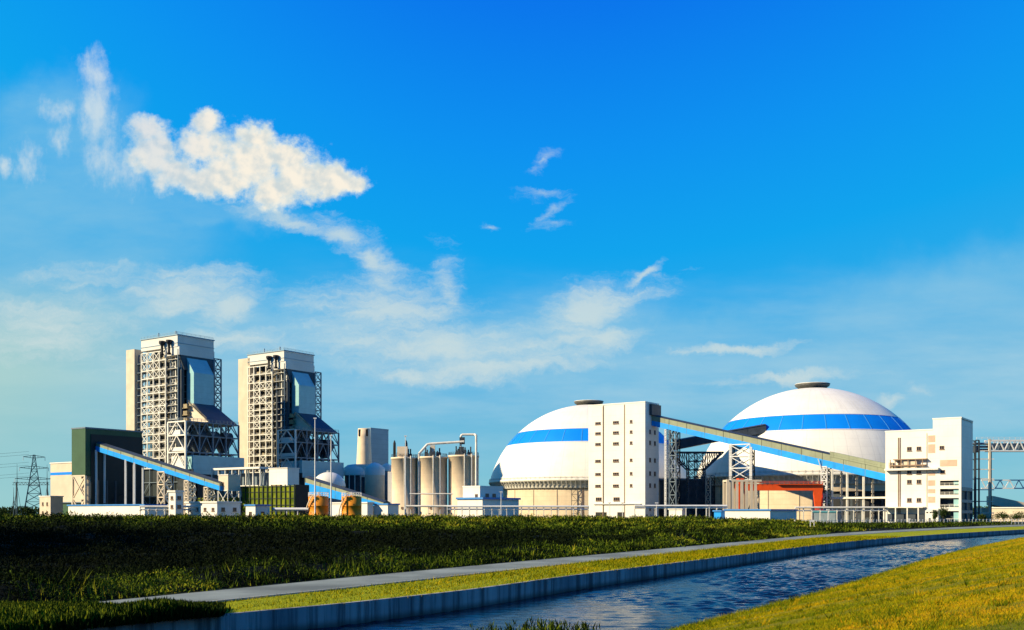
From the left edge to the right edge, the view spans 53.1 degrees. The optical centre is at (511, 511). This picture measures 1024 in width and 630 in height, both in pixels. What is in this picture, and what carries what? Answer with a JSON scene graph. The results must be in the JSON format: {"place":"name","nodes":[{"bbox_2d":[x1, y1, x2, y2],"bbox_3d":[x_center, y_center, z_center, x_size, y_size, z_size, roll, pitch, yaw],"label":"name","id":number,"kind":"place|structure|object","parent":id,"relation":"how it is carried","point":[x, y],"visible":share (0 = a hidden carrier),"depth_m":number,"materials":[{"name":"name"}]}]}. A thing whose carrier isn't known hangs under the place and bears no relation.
{"place":"outdoors","nodes":[
{"label":"outdoors","id":0,"kind":"place"},
{"bbox_2d":[39,496,63,515],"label":"building","id":1,"kind":"structure","parent":0,"point":[52,504],"depth_m":462.35,"materials":[{"name":"white paint"}]},
{"bbox_2d":[50,462,80,513],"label":"workshop hall","id":2,"kind":"structure","parent":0,"point":[61,473],"depth_m":487.94,"materials":[{"name":"beige metal"}]},
{"bbox_2d":[67,504,166,517],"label":"building","id":3,"kind":"structure","parent":0,"point":[119,509],"depth_m":385.28,"materials":[{"name":"white paint"}]},
{"bbox_2d":[211,467,274,497],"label":"pipe shed","id":4,"kind":"structure","parent":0,"point":[248,478],"depth_m":463.52,"materials":[{"name":"grey metal"}]},
{"bbox_2d":[313,470,345,514],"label":"storage dome","id":5,"kind":"structure","parent":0,"point":[337,479],"depth_m":495.00,"materials":[{"name":"white metal"}]},
{"bbox_2d":[332,502,373,516],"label":"building","id":6,"kind":"structure","parent":0,"point":[367,508],"depth_m":373.83,"materials":[{"name":"white paint"}]},
{"bbox_2d":[370,428,388,464],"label":"elevator block","id":7,"kind":"structure","parent":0,"point":[379,445],"depth_m":661.79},
{"bbox_2d":[373,503,399,516],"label":"building","id":8,"kind":"structure","parent":0,"point":[387,508],"depth_m":374.11,"materials":[{"name":"white paint"}]},
{"bbox_2d":[456,486,520,516],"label":"control building","id":9,"kind":"structure","parent":0,"point":[482,495],"depth_m":374.28,"materials":[{"name":"white paint"}]},
{"bbox_2d":[0,0,1023,518],"label":"sky","id":10,"kind":"structure","parent":0,"point":[487,219],"materials":[{"name":"blue"}]},
{"bbox_2d":[0,516,1023,601],"bbox_3d":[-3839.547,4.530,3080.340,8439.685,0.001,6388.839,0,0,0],"label":"ground","id":11,"kind":"structure","parent":0,"point":[1016,523],"depth_m":74.95,"materials":[{"name":"green plant"}]},
{"bbox_2d":[0,507,8,514],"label":"tree","id":12,"kind":"object","parent":11,"relation":"on","point":[3,511],"visible":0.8,"depth_m":598.05,"materials":[{"name":"green plant"}]},
{"bbox_2d":[10,489,16,514],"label":"lightning mast","id":13,"kind":"object","parent":11,"relation":"on","point":[13,503],"visible":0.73,"depth_m":559.78,"materials":[{"name":"metal"}]},
{"bbox_2d":[14,484,21,514],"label":"lightning mast","id":14,"kind":"object","parent":11,"relation":"on","point":[17,500],"visible":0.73,"depth_m":559.98,"materials":[{"name":"metal"}]},
{"bbox_2d":[18,506,29,514],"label":"tree","id":15,"kind":"object","parent":11,"relation":"on","point":[23,509],"visible":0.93,"depth_m":598.91,"materials":[{"name":"green plant"}]},
{"bbox_2d":[13,482,48,515],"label":"substation gantry","id":16,"kind":"object","parent":11,"relation":"on","point":[16,483],"visible":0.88,"depth_m":559.89,"materials":[{"name":"metal"}]},
{"bbox_2d":[26,508,38,515],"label":"tree","id":17,"kind":"object","parent":11,"relation":"on","point":[32,511],"visible":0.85,"depth_m":599.03,"materials":[{"name":"green plant"}]},
{"bbox_2d":[15,455,50,512],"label":"transmission pylon","id":18,"kind":"object","parent":11,"relation":"on","point":[38,477],"visible":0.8,"depth_m":618.53,"materials":[{"name":"metal"}]},
{"bbox_2d":[0,451,28,477],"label":"power line","id":19,"kind":"object","parent":18,"relation":"attached to","point":[13,463],"visible":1,"depth_m":617.59,"materials":[{"name":"metal"}]},
{"bbox_2d":[71,427,142,504],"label":"bunker building","id":20,"kind":"structure","parent":11,"relation":"on","point":[85,440],"depth_m":446.37,"materials":[{"name":"green metal"}]},
{"bbox_2d":[95,442,221,515],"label":"conveyor gallery","id":21,"kind":"object","parent":11,"relation":"on","point":[192,478],"visible":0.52,"depth_m":419.59,"materials":[{"name":"metal"}]},
{"bbox_2d":[139,506,198,514],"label":"pipe rack","id":22,"kind":"object","parent":11,"relation":"on","point":[156,509],"visible":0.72,"depth_m":356.15,"materials":[{"name":"metal"}]},
{"bbox_2d":[167,490,183,515],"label":"building","id":23,"kind":"structure","parent":11,"relation":"on","point":[175,501],"depth_m":353.02,"materials":[{"name":"white paint"}]},
{"bbox_2d":[126,331,243,513],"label":"boiler house","id":24,"kind":"structure","parent":11,"relation":"on","point":[185,413],"depth_m":505.55,"materials":[{"name":"metal"}]},
{"bbox_2d":[184,501,241,516],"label":"building","id":25,"kind":"structure","parent":11,"relation":"on","point":[222,507],"depth_m":353.99,"materials":[{"name":"white paint"}]},
{"bbox_2d":[218,474,240,514],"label":"transfer house","id":26,"kind":"structure","parent":11,"relation":"on","point":[230,482],"depth_m":397.78,"materials":[{"name":"paint"}]},
{"bbox_2d":[197,484,308,515],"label":"industrial building","id":27,"kind":"structure","parent":11,"relation":"on","point":[289,496],"depth_m":389.44,"materials":[{"name":"green metal"}]},
{"bbox_2d":[244,504,270,516],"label":"building","id":28,"kind":"structure","parent":11,"relation":"on","point":[255,509],"depth_m":346.85,"materials":[{"name":"white paint"}]},
{"bbox_2d":[268,467,299,485],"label":"switch house","id":29,"kind":"structure","parent":11,"relation":"on","point":[283,476],"depth_m":432.80,"materials":[{"name":"metal"}]},
{"bbox_2d":[238,347,343,495],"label":"boiler house","id":30,"kind":"structure","parent":11,"relation":"on","point":[277,404],"depth_m":554.78,"materials":[{"name":"metal"}]},
{"bbox_2d":[273,508,308,514],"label":"pipe","id":31,"kind":"object","parent":11,"relation":"on","point":[290,509],"visible":0.74,"depth_m":349.51,"materials":[{"name":"metal"}]},
{"bbox_2d":[313,418,316,513],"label":"light mast","id":32,"kind":"object","parent":11,"relation":"on","point":[315,474],"visible":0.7,"depth_m":344.88,"materials":[{"name":"metal"}]},
{"bbox_2d":[306,492,328,515],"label":"oil tank","id":33,"kind":"object","parent":11,"relation":"on","point":[322,504],"visible":0.77,"depth_m":349.18,"materials":[{"name":"orange metal"}]},
{"bbox_2d":[329,435,332,515],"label":"light mast","id":34,"kind":"object","parent":11,"relation":"on","point":[331,480],"visible":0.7,"depth_m":344.88,"materials":[{"name":"metal"}]},
{"bbox_2d":[305,476,389,514],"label":"conveyor gallery","id":35,"kind":"object","parent":11,"relation":"on","point":[324,486],"visible":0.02,"depth_m":420.51,"materials":[{"name":"metal"}]},
{"bbox_2d":[339,492,361,515],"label":"oil tank","id":36,"kind":"object","parent":11,"relation":"on","point":[351,503],"visible":0.81,"depth_m":349.12,"materials":[{"name":"orange metal"}]},
{"bbox_2d":[344,464,368,493],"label":"silo","id":37,"kind":"object","parent":11,"relation":"on","point":[354,474],"visible":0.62,"depth_m":556.38,"materials":[{"name":"metal"}]},
{"bbox_2d":[356,428,371,463],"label":"chimney","id":38,"kind":"object","parent":11,"relation":"on","point":[364,455],"visible":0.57,"depth_m":616.46,"materials":[{"name":"concrete"}]},
{"bbox_2d":[365,463,384,513],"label":"round silo","id":39,"kind":"object","parent":11,"relation":"on","point":[374,479],"visible":0.64,"depth_m":540.51,"materials":[{"name":"metal"}]},
{"bbox_2d":[382,463,390,500],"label":"round silo","id":40,"kind":"object","parent":11,"relation":"on","point":[386,466],"visible":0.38,"depth_m":585.73,"materials":[{"name":"grey metal"}]},
{"bbox_2d":[388,440,417,515],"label":"concrete silo","id":41,"kind":"object","parent":11,"relation":"on","point":[396,484],"visible":0.86,"depth_m":444.94,"materials":[{"name":"concrete"}]},
{"bbox_2d":[404,436,406,513],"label":"light mast","id":42,"kind":"object","parent":11,"relation":"on","point":[405,474],"visible":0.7,"depth_m":379.85,"materials":[{"name":"metal"}]},
{"bbox_2d":[406,493,456,515],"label":"rack","id":43,"kind":"object","parent":11,"relation":"on","point":[407,506],"visible":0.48,"depth_m":436.25,"materials":[{"name":"metal"}]},
{"bbox_2d":[0,510,869,601],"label":"scrub","id":44,"kind":"object","parent":11,"relation":"on","point":[471,530],"visible":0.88,"depth_m":121.09,"materials":[{"name":"green plant"}]},
{"bbox_2d":[418,440,463,515],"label":"concrete silo","id":45,"kind":"object","parent":11,"relation":"on","point":[432,470],"visible":0.87,"depth_m":444.51,"materials":[{"name":"concrete"}]},
{"bbox_2d":[448,433,478,516],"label":"concrete silo","id":46,"kind":"object","parent":11,"relation":"on","point":[463,468],"visible":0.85,"depth_m":444.24,"materials":[{"name":"concrete"}]},
{"bbox_2d":[0,505,987,516],"bbox_3d":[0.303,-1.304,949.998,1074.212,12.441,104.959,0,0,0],"label":"woodland","id":47,"kind":"object","parent":11,"relation":"on","point":[35,508],"visible":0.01,"depth_m":925.10,"materials":[{"name":"green plant"}]},
{"bbox_2d":[447,506,588,517],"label":"pipe rack","id":48,"kind":"object","parent":11,"relation":"on","point":[514,508],"visible":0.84,"depth_m":365.15,"materials":[{"name":"metal"}]},
{"bbox_2d":[83,529,1023,629],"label":"canal wall","id":49,"kind":"structure","parent":11,"relation":"on","point":[323,616],"depth_m":57.63,"materials":[{"name":"concrete"}]},
{"bbox_2d":[489,400,685,517],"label":"coal dome","id":50,"kind":"structure","parent":11,"relation":"on","point":[542,460],"depth_m":576.08,"materials":[{"name":"paint"}]},
{"bbox_2d":[212,526,1017,601],"bbox_3d":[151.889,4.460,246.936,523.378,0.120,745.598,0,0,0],"label":"kerb","id":51,"kind":"structure","parent":11,"relation":"on","point":[223,600],"depth_m":62.67,"materials":[{"name":"concrete"}]},
{"bbox_2d":[634,505,727,517],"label":"pipe rack","id":52,"kind":"object","parent":11,"relation":"on","point":[685,507],"visible":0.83,"depth_m":360.15,"materials":[{"name":"metal"}]},
{"bbox_2d":[659,478,713,517],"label":"steel frame","id":53,"kind":"object","parent":11,"relation":"on","point":[682,492],"visible":0.07,"depth_m":520.00,"materials":[{"name":"metal"}]},
{"bbox_2d":[668,424,765,517],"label":"conveyor gallery","id":54,"kind":"object","parent":11,"relation":"on","point":[692,441],"visible":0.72,"depth_m":499.86,"materials":[{"name":"metal"}]},
{"bbox_2d":[723,477,761,508],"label":"silos","id":55,"kind":"object","parent":11,"relation":"on","point":[734,494],"visible":0.7,"depth_m":419.48,"materials":[{"name":"metal"}]},
{"bbox_2d":[723,509,797,519],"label":"building","id":56,"kind":"structure","parent":11,"relation":"on","point":[771,514],"depth_m":340.53,"materials":[{"name":"white paint"}]},
{"bbox_2d":[651,415,884,521],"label":"conveyor gallery","id":57,"kind":"object","parent":11,"relation":"on","point":[872,469],"visible":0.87,"depth_m":454.64,"materials":[{"name":"metal"}]},
{"bbox_2d":[736,478,824,519],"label":"gantry crane","id":58,"kind":"object","parent":11,"relation":"on","point":[818,490],"visible":0.66,"depth_m":430.00,"materials":[{"name":"paint"}]},
{"bbox_2d":[698,382,911,519],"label":"coal dome","id":59,"kind":"structure","parent":11,"relation":"on","point":[821,416],"depth_m":491.95,"materials":[{"name":"paint"}]},
{"bbox_2d":[795,507,887,522],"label":"pipe rack","id":60,"kind":"object","parent":11,"relation":"on","point":[845,510],"visible":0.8,"depth_m":362.15,"materials":[{"name":"metal"}]},
{"bbox_2d":[828,491,884,521],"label":"yard hall","id":61,"kind":"structure","parent":11,"relation":"on","point":[868,503],"depth_m":454.25,"materials":[{"name":"metal"}]},
{"bbox_2d":[802,519,1023,523],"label":"fence","id":62,"kind":"object","parent":11,"relation":"on","point":[926,520],"visible":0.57,"depth_m":349.03,"materials":[{"name":"metal"}]},
{"bbox_2d":[815,520,1012,528],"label":"undergrowth","id":63,"kind":"object","parent":11,"relation":"on","point":[879,525],"visible":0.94,"depth_m":289.14,"materials":[{"name":"green plant"}]},
{"bbox_2d":[931,510,937,522],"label":"tree","id":64,"kind":"object","parent":11,"relation":"on","point":[935,514],"visible":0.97,"depth_m":374.51,"materials":[{"name":"green plant"}]},
{"bbox_2d":[937,506,951,520],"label":"tree","id":65,"kind":"object","parent":11,"relation":"on","point":[944,512],"visible":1,"depth_m":371.42,"materials":[{"name":"green plant"}]},
{"bbox_2d":[977,512,988,520],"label":"tree","id":66,"kind":"object","parent":11,"relation":"on","point":[981,516],"visible":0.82,"depth_m":391.30,"materials":[{"name":"green plant"}]},
{"bbox_2d":[973,437,1023,521],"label":"pipe bridge","id":67,"kind":"structure","parent":11,"relation":"on","point":[1004,446],"depth_m":429.96,"materials":[{"name":"paint"}]},
{"bbox_2d":[986,511,1019,521],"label":"tree","id":68,"kind":"object","parent":11,"relation":"on","point":[1006,516],"visible":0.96,"depth_m":399.59,"materials":[{"name":"green plant"}]},
{"bbox_2d":[1009,511,1023,520],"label":"tree","id":69,"kind":"object","parent":11,"relation":"on","point":[1021,514],"visible":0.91,"depth_m":401.73,"materials":[{"name":"green plant"}]},
{"bbox_2d":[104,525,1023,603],"bbox_3d":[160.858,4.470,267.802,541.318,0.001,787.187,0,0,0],"label":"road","id":70,"kind":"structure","parent":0,"point":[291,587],"depth_m":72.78,"materials":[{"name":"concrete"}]},
{"bbox_2d":[216,526,1023,614],"bbox_3d":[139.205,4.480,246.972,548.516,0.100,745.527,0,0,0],"label":"verge","id":71,"kind":"structure","parent":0,"point":[500,582],"depth_m":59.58,"materials":[{"name":"green plant"}]},
{"bbox_2d":[0,596,230,629],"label":"weeds","id":72,"kind":"object","parent":71,"relation":"on","point":[51,615],"visible":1,"depth_m":41.07,"materials":[{"name":"green plant"}]},
{"bbox_2d":[588,401,660,517],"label":"transfer tower","id":73,"kind":"structure","parent":0,"point":[623,452],"depth_m":487.97,"materials":[{"name":"concrete"}]},
{"bbox_2d":[596,512,623,517],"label":"door","id":74,"kind":"structure","parent":73,"relation":"in","point":[597,513],"depth_m":492.46,"materials":[{"name":"grey metal"}]},
{"bbox_2d":[307,534,1023,629],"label":"water","id":75,"kind":"structure","parent":0,"point":[668,602],"depth_m":67.25,"materials":[{"name":"blue liquid"}]},
{"bbox_2d":[668,509,684,516],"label":"building","id":76,"kind":"structure","parent":0,"point":[679,512],"depth_m":431.45,"materials":[{"name":"white paint"}]},
{"bbox_2d":[713,510,724,517],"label":"building","id":77,"kind":"structure","parent":0,"point":[719,513],"depth_m":350.71,"materials":[{"name":"blue metal"}]},
{"bbox_2d":[813,511,841,522],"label":"building","id":78,"kind":"structure","parent":0,"point":[824,515],"depth_m":372.31,"materials":[{"name":"grey metal"}]},
{"bbox_2d":[663,537,1023,629],"bbox_3d":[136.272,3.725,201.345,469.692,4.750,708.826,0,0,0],"label":"grass bank","id":79,"kind":"structure","parent":0,"point":[931,588],"depth_m":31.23,"materials":[{"name":"green plant"}]},
{"bbox_2d":[469,617,599,629],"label":"weeds","id":80,"kind":"object","parent":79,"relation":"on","point":[550,625],"visible":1,"depth_m":31.87,"materials":[{"name":"green plant"}]},
{"bbox_2d":[687,545,1023,629],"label":"tufts","id":81,"kind":"object","parent":79,"relation":"on","point":[832,615],"visible":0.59,"depth_m":27.12,"materials":[{"name":"green plant"}]},
{"bbox_2d":[883,417,972,522],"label":"transfer tower","id":82,"kind":"structure","parent":0,"point":[927,471],"depth_m":402.87,"materials":[{"name":"concrete"}]},
{"bbox_2d":[976,496,1023,519],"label":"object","id":83,"kind":"object","parent":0,"point":[1000,502],"visible":0.28,"depth_m":560.00,"materials":[{"name":"metal"}]},
{"bbox_2d":[992,507,1023,521],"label":"building","id":84,"kind":"structure","parent":0,"point":[1007,510],"depth_m":458.50,"materials":[{"name":"beige paint"}]}
]}

